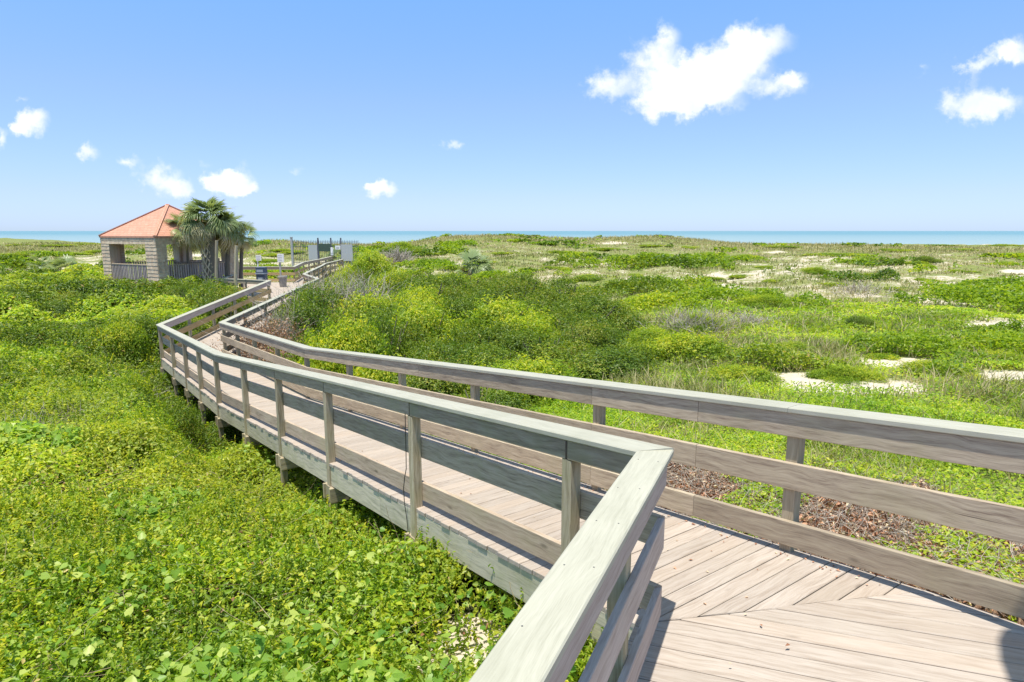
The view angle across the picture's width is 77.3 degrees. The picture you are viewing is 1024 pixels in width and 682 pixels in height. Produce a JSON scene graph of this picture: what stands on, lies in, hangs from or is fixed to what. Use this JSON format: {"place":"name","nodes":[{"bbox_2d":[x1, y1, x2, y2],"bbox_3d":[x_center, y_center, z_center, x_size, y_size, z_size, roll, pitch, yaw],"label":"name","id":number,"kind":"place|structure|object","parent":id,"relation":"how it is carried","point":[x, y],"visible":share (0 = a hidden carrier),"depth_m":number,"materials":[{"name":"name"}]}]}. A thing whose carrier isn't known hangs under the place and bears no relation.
{"place":"outdoors","nodes":[
{"label":"outdoors","id":0,"kind":"place"},
{"bbox_2d":[255,267,267,279],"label":"trash bin","id":1,"kind":"object","parent":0,"point":[261,273],"visible":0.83,"depth_m":40.12,"materials":[{"name":"blue plastic"}]},
{"bbox_2d":[0,236,1023,681],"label":"dune terrain","id":2,"kind":"structure","parent":0,"point":[786,376],"depth_m":32.51,"materials":[{"name":"beige sand"}]},
{"bbox_2d":[0,279,47,320],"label":"shrub","id":3,"kind":"object","parent":2,"relation":"on","point":[11,289],"visible":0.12,"depth_m":27.87,"materials":[{"name":"green plant"}]},
{"bbox_2d":[25,255,52,270],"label":"palmetto","id":4,"kind":"object","parent":2,"relation":"on","point":[39,261],"visible":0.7,"depth_m":51.36,"materials":[{"name":"green plant"}]},
{"bbox_2d":[1,403,97,506],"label":"shrub","id":5,"kind":"object","parent":2,"relation":"on","point":[18,417],"visible":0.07,"depth_m":10.09,"materials":[{"name":"green plant"}]},
{"bbox_2d":[25,318,92,352],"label":"shrub","id":6,"kind":"object","parent":2,"relation":"on","point":[58,324],"visible":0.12,"depth_m":23.05,"materials":[{"name":"green plant"}]},
{"bbox_2d":[43,273,82,296],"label":"shrub","id":7,"kind":"object","parent":2,"relation":"on","point":[62,278],"visible":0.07,"depth_m":32.01,"materials":[{"name":"green plant"}]},
{"bbox_2d":[43,254,84,270],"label":"palmetto","id":8,"kind":"object","parent":2,"relation":"on","point":[65,262],"visible":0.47,"depth_m":49.19,"materials":[{"name":"green plant"}]},
{"bbox_2d":[6,478,127,587],"bbox_3d":[-4.934,2.182,7.024,1.534,1.244,1.189,3,10,14],"label":"shrub","id":9,"kind":"object","parent":2,"relation":"on","point":[86,508],"visible":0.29,"depth_m":7.00,"materials":[{"name":"green plant"}]},
{"bbox_2d":[27,287,122,324],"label":"shrub","id":10,"kind":"object","parent":2,"relation":"on","point":[60,306],"visible":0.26,"depth_m":27.44,"materials":[{"name":"green plant"}]},
{"bbox_2d":[68,276,138,308],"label":"shrub","id":11,"kind":"object","parent":2,"relation":"on","point":[114,303],"visible":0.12,"depth_m":30.78,"materials":[{"name":"green plant"}]},
{"bbox_2d":[85,310,158,368],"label":"shrub","id":12,"kind":"object","parent":2,"relation":"on","point":[132,336],"visible":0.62,"depth_m":21.63,"materials":[{"name":"green plant"}]},
{"bbox_2d":[99,366,178,422],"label":"shrub","id":13,"kind":"object","parent":2,"relation":"on","point":[125,381],"visible":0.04,"depth_m":13.51,"materials":[{"name":"green plant"}]},
{"bbox_2d":[90,395,196,492],"bbox_3d":[-6.038,1.876,10.701,1.852,1.912,1.851,0,10,-3],"label":"shrub","id":14,"kind":"object","parent":2,"relation":"on","point":[147,417],"visible":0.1,"depth_m":10.39,"materials":[{"name":"green plant"}]},
{"bbox_2d":[2,329,300,440],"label":"bare twigs","id":15,"kind":"object","parent":2,"relation":"on","point":[73,404],"visible":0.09,"depth_m":11.50,"materials":[{"name":"plant"}]},
{"bbox_2d":[121,392,211,452],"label":"shrub","id":16,"kind":"object","parent":2,"relation":"on","point":[193,430],"visible":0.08,"depth_m":12.28,"materials":[{"name":"green plant"}]},
{"bbox_2d":[98,204,238,291],"bbox_3d":[-18.970,-4.728,35.715,5.056,5.720,5.056,5,11,28],"label":"gazebo","id":17,"kind":"object","parent":2,"relation":"on","point":[151,230],"visible":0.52,"depth_m":34.02,"materials":[{"name":"beige wood"}]},
{"bbox_2d":[122,442,214,499],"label":"shrub","id":18,"kind":"object","parent":2,"relation":"on","point":[161,459],"visible":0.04,"depth_m":9.07,"materials":[{"name":"green plant"}]},
{"bbox_2d":[145,278,197,310],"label":"shrub","id":19,"kind":"object","parent":2,"relation":"on","point":[177,290],"visible":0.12,"depth_m":30.62,"materials":[{"name":"green plant"}]},
{"bbox_2d":[163,213,200,283],"bbox_3d":[-17.340,-4.546,34.163,2.531,5.187,2.215,5,11,26],"label":"cabbage palm","id":20,"kind":"object","parent":2,"relation":"on","point":[179,243],"visible":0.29,"depth_m":33.63,"materials":[{"name":"green plant"}]},
{"bbox_2d":[151,314,212,348],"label":"shrub","id":21,"kind":"object","parent":2,"relation":"on","point":[198,328],"visible":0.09,"depth_m":24.89,"materials":[{"name":"green plant"}]},
{"bbox_2d":[163,272,250,310],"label":"shrub","id":22,"kind":"object","parent":2,"relation":"on","point":[199,293],"visible":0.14,"depth_m":28.65,"materials":[{"name":"green plant"}]},
{"bbox_2d":[161,483,254,577],"bbox_3d":[-3.448,2.188,7.260,0.925,1.190,1.194,8,12,38],"label":"shrub","id":23,"kind":"object","parent":2,"relation":"on","point":[203,506],"visible":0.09,"depth_m":7.13,"materials":[{"name":"green plant"}]},
{"bbox_2d":[175,195,243,283],"bbox_3d":[-15.356,-4.573,32.721,3.301,5.787,3.303,0,10,0],"label":"cabbage palm","id":24,"kind":"object","parent":2,"relation":"on","point":[199,232],"visible":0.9,"depth_m":31.97,"materials":[{"name":"green plant"}]},
{"bbox_2d":[170,280,248,327],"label":"shrub","id":25,"kind":"object","parent":2,"relation":"on","point":[218,295],"visible":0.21,"depth_m":26.81,"materials":[{"name":"green plant"}]},
{"bbox_2d":[216,211,250,284],"bbox_3d":[-14.990,-4.501,34.232,2.530,5.171,2.204,9,13,43],"label":"cabbage palm","id":26,"kind":"object","parent":2,"relation":"on","point":[227,266],"visible":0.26,"depth_m":34.06,"materials":[{"name":"green plant"}]},
{"bbox_2d":[234,246,237,290],"bbox_3d":[-13.302,-2.768,30.979,0.307,3.669,0.162,0,10,0],"label":"wooden pole","id":27,"kind":"object","parent":2,"relation":"on","point":[235,263],"visible":0.66,"depth_m":30.77,"materials":[{"name":"grey wood"}]},
{"bbox_2d":[230,222,258,286],"bbox_3d":[-14.928,-4.286,35.320,1.758,4.659,1.842,8,12,38],"label":"cabbage palm","id":28,"kind":"object","parent":2,"relation":"on","point":[247,245],"visible":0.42,"depth_m":35.10,"materials":[{"name":"green plant"}]},
{"bbox_2d":[198,311,312,360],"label":"dead shrub","id":29,"kind":"object","parent":2,"relation":"on","point":[268,331],"visible":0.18,"depth_m":20.51,"materials":[{"name":"orange plant"}]},
{"bbox_2d":[230,325,303,363],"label":"dead shrub","id":30,"kind":"object","parent":2,"relation":"on","point":[267,350],"visible":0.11,"depth_m":19.36,"materials":[{"name":"orange plant"}]},
{"bbox_2d":[224,293,324,345],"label":"dead shrub","id":31,"kind":"object","parent":2,"relation":"on","point":[286,314],"visible":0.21,"depth_m":21.82,"materials":[{"name":"brown plant"}]},
{"bbox_2d":[222,256,343,303],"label":"viewing landing","id":32,"kind":"object","parent":2,"relation":"on","point":[274,285],"visible":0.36,"depth_m":43.37,"materials":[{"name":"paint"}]},
{"bbox_2d":[290,237,358,265],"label":"metal fence","id":33,"kind":"object","parent":32,"relation":"on","point":[345,250],"visible":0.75,"depth_m":56.40,"materials":[{"name":"grey metal"}]},
{"bbox_2d":[266,292,310,337],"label":"shrub","id":34,"kind":"object","parent":2,"relation":"on","point":[292,316],"visible":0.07,"depth_m":22.56,"materials":[{"name":"green plant"}]},
{"bbox_2d":[231,272,348,334],"bbox_3d":[-8.065,-0.949,24.345,6.241,3.217,5.453,0,10,0],"label":"dead shrub","id":35,"kind":"object","parent":2,"relation":"on","point":[289,303],"visible":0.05,"depth_m":23.82,"materials":[{"name":"grey plant"}]},
{"bbox_2d":[0,418,583,680],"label":"dead leaves","id":36,"kind":"object","parent":2,"relation":"on","point":[217,588],"visible":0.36,"depth_m":6.17,"materials":[{"name":"plant"}]},
{"bbox_2d":[0,336,594,681],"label":"creeper stems","id":37,"kind":"object","parent":2,"relation":"on","point":[187,549],"visible":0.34,"depth_m":5.87,"materials":[{"name":"green plant"}]},
{"bbox_2d":[0,257,603,681],"bbox_3d":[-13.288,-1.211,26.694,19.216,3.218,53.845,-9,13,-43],"label":"coastal scrub","id":38,"kind":"object","parent":2,"relation":"on","point":[34,301],"visible":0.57,"depth_m":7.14,"materials":[{"name":"green plant"}]},
{"bbox_2d":[2,441,587,681],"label":"broad vine leaves","id":39,"kind":"object","parent":38,"relation":"on","point":[259,642],"visible":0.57,"depth_m":4.62,"materials":[{"name":"green plant"}]},
{"bbox_2d":[268,274,352,323],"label":"shrub","id":40,"kind":"object","parent":2,"relation":"on","point":[327,296],"visible":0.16,"depth_m":23.89,"materials":[{"name":"green plant"}]},
{"bbox_2d":[268,300,369,363],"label":"shrub","id":41,"kind":"object","parent":2,"relation":"on","point":[335,320],"visible":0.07,"depth_m":17.81,"materials":[{"name":"green plant"}]},
{"bbox_2d":[283,290,369,356],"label":"shrub","id":42,"kind":"object","parent":2,"relation":"on","point":[309,308],"visible":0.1,"depth_m":21.83,"materials":[{"name":"green plant"}]},
{"bbox_2d":[255,259,412,319],"bbox_3d":[-7.204,-1.666,26.592,6.825,3.803,6.839,0,10,0],"label":"dead shrub","id":43,"kind":"object","parent":2,"relation":"on","point":[364,283],"visible":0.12,"depth_m":26.04,"materials":[{"name":"plant"}]},
{"bbox_2d":[289,296,399,407],"bbox_3d":[-4.059,0.618,15.363,2.521,3.364,3.255,6,12,33],"label":"shrub","id":44,"kind":"object","parent":2,"relation":"on","point":[349,338],"visible":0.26,"depth_m":14.82,"materials":[{"name":"green plant"}]},
{"bbox_2d":[340,266,382,285],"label":"shrub","id":45,"kind":"object","parent":2,"relation":"on","point":[361,273],"visible":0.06,"depth_m":36.39,"materials":[{"name":"green plant"}]},
{"bbox_2d":[329,283,395,314],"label":"shrub","id":46,"kind":"object","parent":2,"relation":"on","point":[363,300],"visible":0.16,"depth_m":24.03,"materials":[{"name":"green plant"}]},
{"bbox_2d":[331,245,394,276],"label":"shrub","id":47,"kind":"object","parent":2,"relation":"on","point":[371,260],"visible":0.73,"depth_m":46.34,"materials":[{"name":"green plant"}]},
{"bbox_2d":[305,261,426,314],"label":"dead shrub","id":48,"kind":"object","parent":2,"relation":"on","point":[360,279],"visible":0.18,"depth_m":24.91,"materials":[{"name":"plant"}]},
{"bbox_2d":[333,347,414,420],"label":"shrub","id":49,"kind":"object","parent":2,"relation":"on","point":[377,375],"visible":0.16,"depth_m":13.66,"materials":[{"name":"green plant"}]},
{"bbox_2d":[364,260,419,291],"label":"shrub","id":50,"kind":"object","parent":2,"relation":"on","point":[377,278],"visible":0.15,"depth_m":31.81,"materials":[{"name":"green plant"}]},
{"bbox_2d":[354,302,435,358],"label":"shrub","id":51,"kind":"object","parent":2,"relation":"on","point":[410,335],"visible":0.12,"depth_m":17.26,"materials":[{"name":"green plant"}]},
{"bbox_2d":[371,246,420,264],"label":"dead shrub","id":52,"kind":"object","parent":2,"relation":"on","point":[397,255],"visible":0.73,"depth_m":59.08,"materials":[{"name":"grey plant"}]},
{"bbox_2d":[353,294,441,323],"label":"shrub","id":53,"kind":"object","parent":2,"relation":"on","point":[390,305],"visible":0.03,"depth_m":21.15,"materials":[{"name":"green plant"}]},
{"bbox_2d":[378,240,422,254],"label":"shrub","id":54,"kind":"object","parent":2,"relation":"on","point":[403,245],"visible":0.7,"depth_m":76.41,"materials":[{"name":"green plant"}]},
{"bbox_2d":[376,276,447,307],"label":"shrub","id":55,"kind":"object","parent":2,"relation":"on","point":[420,291],"visible":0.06,"depth_m":25.91,"materials":[{"name":"green plant"}]},
{"bbox_2d":[371,268,457,292],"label":"shrub","id":56,"kind":"object","parent":2,"relation":"on","point":[432,278],"visible":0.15,"depth_m":31.39,"materials":[{"name":"green plant"}]},
{"bbox_2d":[384,289,454,321],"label":"shrub","id":57,"kind":"object","parent":2,"relation":"on","point":[423,303],"visible":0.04,"depth_m":24.03,"materials":[{"name":"green plant"}]},
{"bbox_2d":[385,274,476,307],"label":"shrub","id":58,"kind":"object","parent":2,"relation":"on","point":[442,292],"visible":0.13,"depth_m":28.65,"materials":[{"name":"green plant"}]},
{"bbox_2d":[385,290,480,350],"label":"shrub","id":59,"kind":"object","parent":2,"relation":"on","point":[433,319],"visible":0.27,"depth_m":18.95,"materials":[{"name":"green plant"}]},
{"bbox_2d":[398,325,472,375],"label":"shrub","id":60,"kind":"object","parent":2,"relation":"on","point":[422,352],"visible":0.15,"depth_m":15.70,"materials":[{"name":"green plant"}]},
{"bbox_2d":[390,350,520,422],"bbox_3d":[-1.458,1.052,13.078,3.366,1.846,2.566,9,13,43],"label":"shrub","id":61,"kind":"object","parent":2,"relation":"on","point":[429,384],"visible":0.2,"depth_m":12.35,"materials":[{"name":"green plant"}]},
{"bbox_2d":[437,268,495,299],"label":"shrub","id":62,"kind":"object","parent":2,"relation":"on","point":[478,282],"visible":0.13,"depth_m":30.65,"materials":[{"name":"green plant"}]},
{"bbox_2d":[454,247,496,275],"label":"palmetto","id":63,"kind":"object","parent":2,"relation":"on","point":[471,256],"visible":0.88,"depth_m":47.56,"materials":[{"name":"green plant"}]},
{"bbox_2d":[427,335,528,368],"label":"shrub","id":64,"kind":"object","parent":2,"relation":"on","point":[477,353],"visible":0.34,"depth_m":14.82,"materials":[{"name":"green plant"}]},
{"bbox_2d":[455,285,506,310],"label":"shrub","id":65,"kind":"object","parent":2,"relation":"on","point":[479,297],"visible":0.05,"depth_m":25.35,"materials":[{"name":"green plant"}]},
{"bbox_2d":[438,290,526,339],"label":"shrub","id":66,"kind":"object","parent":2,"relation":"on","point":[464,305],"visible":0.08,"depth_m":22.78,"materials":[{"name":"green plant"}]},
{"bbox_2d":[437,312,540,353],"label":"shrub","id":67,"kind":"object","parent":2,"relation":"on","point":[494,334],"visible":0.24,"depth_m":17.48,"materials":[{"name":"green plant"}]},
{"bbox_2d":[435,383,545,444],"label":"shrub","id":68,"kind":"object","parent":2,"relation":"on","point":[498,396],"visible":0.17,"depth_m":11.38,"materials":[{"name":"green plant"}]},
{"bbox_2d":[465,274,539,304],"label":"shrub","id":69,"kind":"object","parent":2,"relation":"on","point":[510,289],"visible":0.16,"depth_m":27.66,"materials":[{"name":"green plant"}]},
{"bbox_2d":[464,289,557,332],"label":"shrub","id":70,"kind":"object","parent":2,"relation":"on","point":[494,309],"visible":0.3,"depth_m":20.39,"materials":[{"name":"green plant"}]},
{"bbox_2d":[0,233,1023,377],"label":"dune scrub","id":71,"kind":"object","parent":2,"relation":"on","point":[1008,293],"visible":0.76,"depth_m":29.82,"materials":[{"name":"green plant"}]},
{"bbox_2d":[0,235,1023,573],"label":"dune grass","id":72,"kind":"structure","parent":2,"relation":"on","point":[836,353],"depth_m":19.28,"materials":[{"name":"green plant"}]},
{"bbox_2d":[0,233,1023,253],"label":"sea oats","id":73,"kind":"object","parent":2,"relation":"on","point":[14,248],"visible":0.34,"depth_m":95.70,"materials":[{"name":"plant"}]},
{"bbox_2d":[458,347,582,407],"bbox_3d":[0.114,0.876,13.253,3.494,1.518,2.707,-9,14,-44],"label":"shrub","id":74,"kind":"object","parent":2,"relation":"on","point":[538,367],"visible":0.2,"depth_m":12.90,"materials":[{"name":"green plant"}]},
{"bbox_2d":[490,266,550,296],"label":"shrub","id":75,"kind":"object","parent":2,"relation":"on","point":[529,278],"visible":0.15,"depth_m":29.84,"materials":[{"name":"green plant"}]},
{"bbox_2d":[481,307,564,344],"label":"shrub","id":76,"kind":"object","parent":2,"relation":"on","point":[540,325],"visible":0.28,"depth_m":18.38,"materials":[{"name":"green plant"}]},
{"bbox_2d":[511,296,566,316],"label":"shrub","id":77,"kind":"object","parent":2,"relation":"on","point":[535,301],"visible":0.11,"depth_m":24.19,"materials":[{"name":"green plant"}]},
{"bbox_2d":[497,322,595,374],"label":"shrub","id":78,"kind":"object","parent":2,"relation":"on","point":[559,349],"visible":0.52,"depth_m":16.32,"materials":[{"name":"green plant"}]},
{"bbox_2d":[519,271,612,311],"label":"shrub","id":79,"kind":"object","parent":2,"relation":"on","point":[553,294],"visible":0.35,"depth_m":25.49,"materials":[{"name":"green plant"}]},
{"bbox_2d":[544,303,626,339],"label":"shrub","id":80,"kind":"object","parent":2,"relation":"on","point":[561,321],"visible":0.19,"depth_m":20.46,"materials":[{"name":"green plant"}]},
{"bbox_2d":[547,315,626,353],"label":"shrub","id":81,"kind":"object","parent":2,"relation":"on","point":[600,337],"visible":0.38,"depth_m":17.50,"materials":[{"name":"green plant"}]},
{"bbox_2d":[156,278,1023,681],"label":"boardwalk","id":82,"kind":"structure","parent":2,"relation":"on","point":[640,576],"depth_m":4.26,"materials":[{"name":"wood"}]},
{"bbox_2d":[544,290,648,332],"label":"shrub","id":83,"kind":"object","parent":2,"relation":"on","point":[619,313],"visible":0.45,"depth_m":22.55,"materials":[{"name":"green plant"}]},
{"bbox_2d":[573,273,619,280],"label":"dune bush","id":84,"kind":"object","parent":2,"relation":"on","point":[591,277],"visible":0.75,"depth_m":42.42,"materials":[{"name":"green plant"}]},
{"bbox_2d":[550,334,668,381],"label":"shrub","id":85,"kind":"object","parent":2,"relation":"on","point":[598,364],"visible":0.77,"depth_m":14.51,"materials":[{"name":"green plant"}]},
{"bbox_2d":[614,323,673,351],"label":"shrub","id":86,"kind":"object","parent":2,"relation":"on","point":[641,334],"visible":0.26,"depth_m":17.21,"materials":[{"name":"green plant"}]},
{"bbox_2d":[626,299,745,337],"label":"dead shrub","id":87,"kind":"object","parent":2,"relation":"on","point":[689,320],"visible":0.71,"depth_m":20.95,"materials":[{"name":"grey plant"}]},
{"bbox_2d":[627,327,745,367],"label":"shrub","id":88,"kind":"object","parent":2,"relation":"on","point":[677,344],"visible":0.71,"depth_m":15.63,"materials":[{"name":"green plant"}]},
{"bbox_2d":[663,312,727,336],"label":"shrub","id":89,"kind":"object","parent":2,"relation":"on","point":[703,323],"visible":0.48,"depth_m":21.07,"materials":[{"name":"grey plant"}]},
{"bbox_2d":[393,299,1023,622],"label":"vines","id":90,"kind":"object","parent":2,"relation":"on","point":[1000,420],"visible":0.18,"depth_m":10.42,"materials":[{"name":"green plant"}]},
{"bbox_2d":[692,360,786,388],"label":"shrub","id":91,"kind":"object","parent":2,"relation":"on","point":[738,371],"visible":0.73,"depth_m":12.79,"materials":[{"name":"green plant"}]},
{"bbox_2d":[722,307,785,327],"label":"dead shrub","id":92,"kind":"object","parent":2,"relation":"on","point":[750,316],"visible":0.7,"depth_m":22.17,"materials":[{"name":"grey plant"}]},
{"bbox_2d":[736,293,799,310],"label":"shrub","id":93,"kind":"object","parent":2,"relation":"on","point":[770,299],"visible":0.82,"depth_m":26.25,"materials":[{"name":"green plant"}]},
{"bbox_2d":[765,339,823,355],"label":"shrub","id":94,"kind":"object","parent":2,"relation":"on","point":[789,346],"visible":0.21,"depth_m":16.02,"materials":[{"name":"green plant"}]},
{"bbox_2d":[584,424,1023,624],"bbox_3d":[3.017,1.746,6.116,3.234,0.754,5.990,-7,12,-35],"label":"leaf litter","id":95,"kind":"object","parent":2,"relation":"on","point":[826,505],"visible":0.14,"depth_m":5.69,"materials":[{"name":"brown plant"}]},
{"bbox_2d":[799,266,833,274],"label":"shrub","id":96,"kind":"object","parent":2,"relation":"on","point":[813,270],"visible":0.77,"depth_m":45.75,"materials":[{"name":"green plant"}]},
{"bbox_2d":[798,252,872,256],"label":"dune bush","id":97,"kind":"object","parent":2,"relation":"on","point":[828,254],"visible":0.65,"depth_m":71.11,"materials":[{"name":"green plant"}]},
{"bbox_2d":[798,363,888,385],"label":"shrub","id":98,"kind":"object","parent":2,"relation":"on","point":[846,374],"visible":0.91,"depth_m":13.18,"materials":[{"name":"green plant"}]},
{"bbox_2d":[820,279,899,297],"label":"dead shrub","id":99,"kind":"object","parent":2,"relation":"on","point":[867,288],"visible":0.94,"depth_m":30.85,"materials":[{"name":"grey plant"}]},
{"bbox_2d":[844,314,878,329],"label":"shrub","id":100,"kind":"object","parent":2,"relation":"on","point":[856,319],"visible":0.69,"depth_m":20.38,"materials":[{"name":"green plant"}]},
{"bbox_2d":[862,351,902,360],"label":"dune bush","id":101,"kind":"object","parent":2,"relation":"on","point":[884,356],"visible":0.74,"depth_m":15.35,"materials":[{"name":"green plant"}]},
{"bbox_2d":[911,255,943,263],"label":"shrub","id":102,"kind":"object","parent":2,"relation":"on","point":[928,258],"visible":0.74,"depth_m":56.74,"materials":[{"name":"green plant"}]},
{"bbox_2d":[897,357,998,381],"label":"shrub","id":103,"kind":"object","parent":2,"relation":"on","point":[920,365],"visible":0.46,"depth_m":13.26,"materials":[{"name":"green plant"}]},
{"bbox_2d":[968,347,1023,370],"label":"shrub","id":104,"kind":"object","parent":2,"relation":"on","point":[1010,354],"visible":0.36,"depth_m":14.17,"materials":[{"name":"green plant"}]},
{"bbox_2d":[0,231,1023,244],"bbox_3d":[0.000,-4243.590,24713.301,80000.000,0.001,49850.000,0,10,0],"label":"sea","id":105,"kind":"structure","parent":0,"point":[940,237],"depth_m":992.63,"materials":[{"name":"liquid"}]},
{"bbox_2d":[0,0,1023,230],"label":"sky","id":106,"kind":"structure","parent":0,"point":[299,115],"materials":[{"name":"blue"}]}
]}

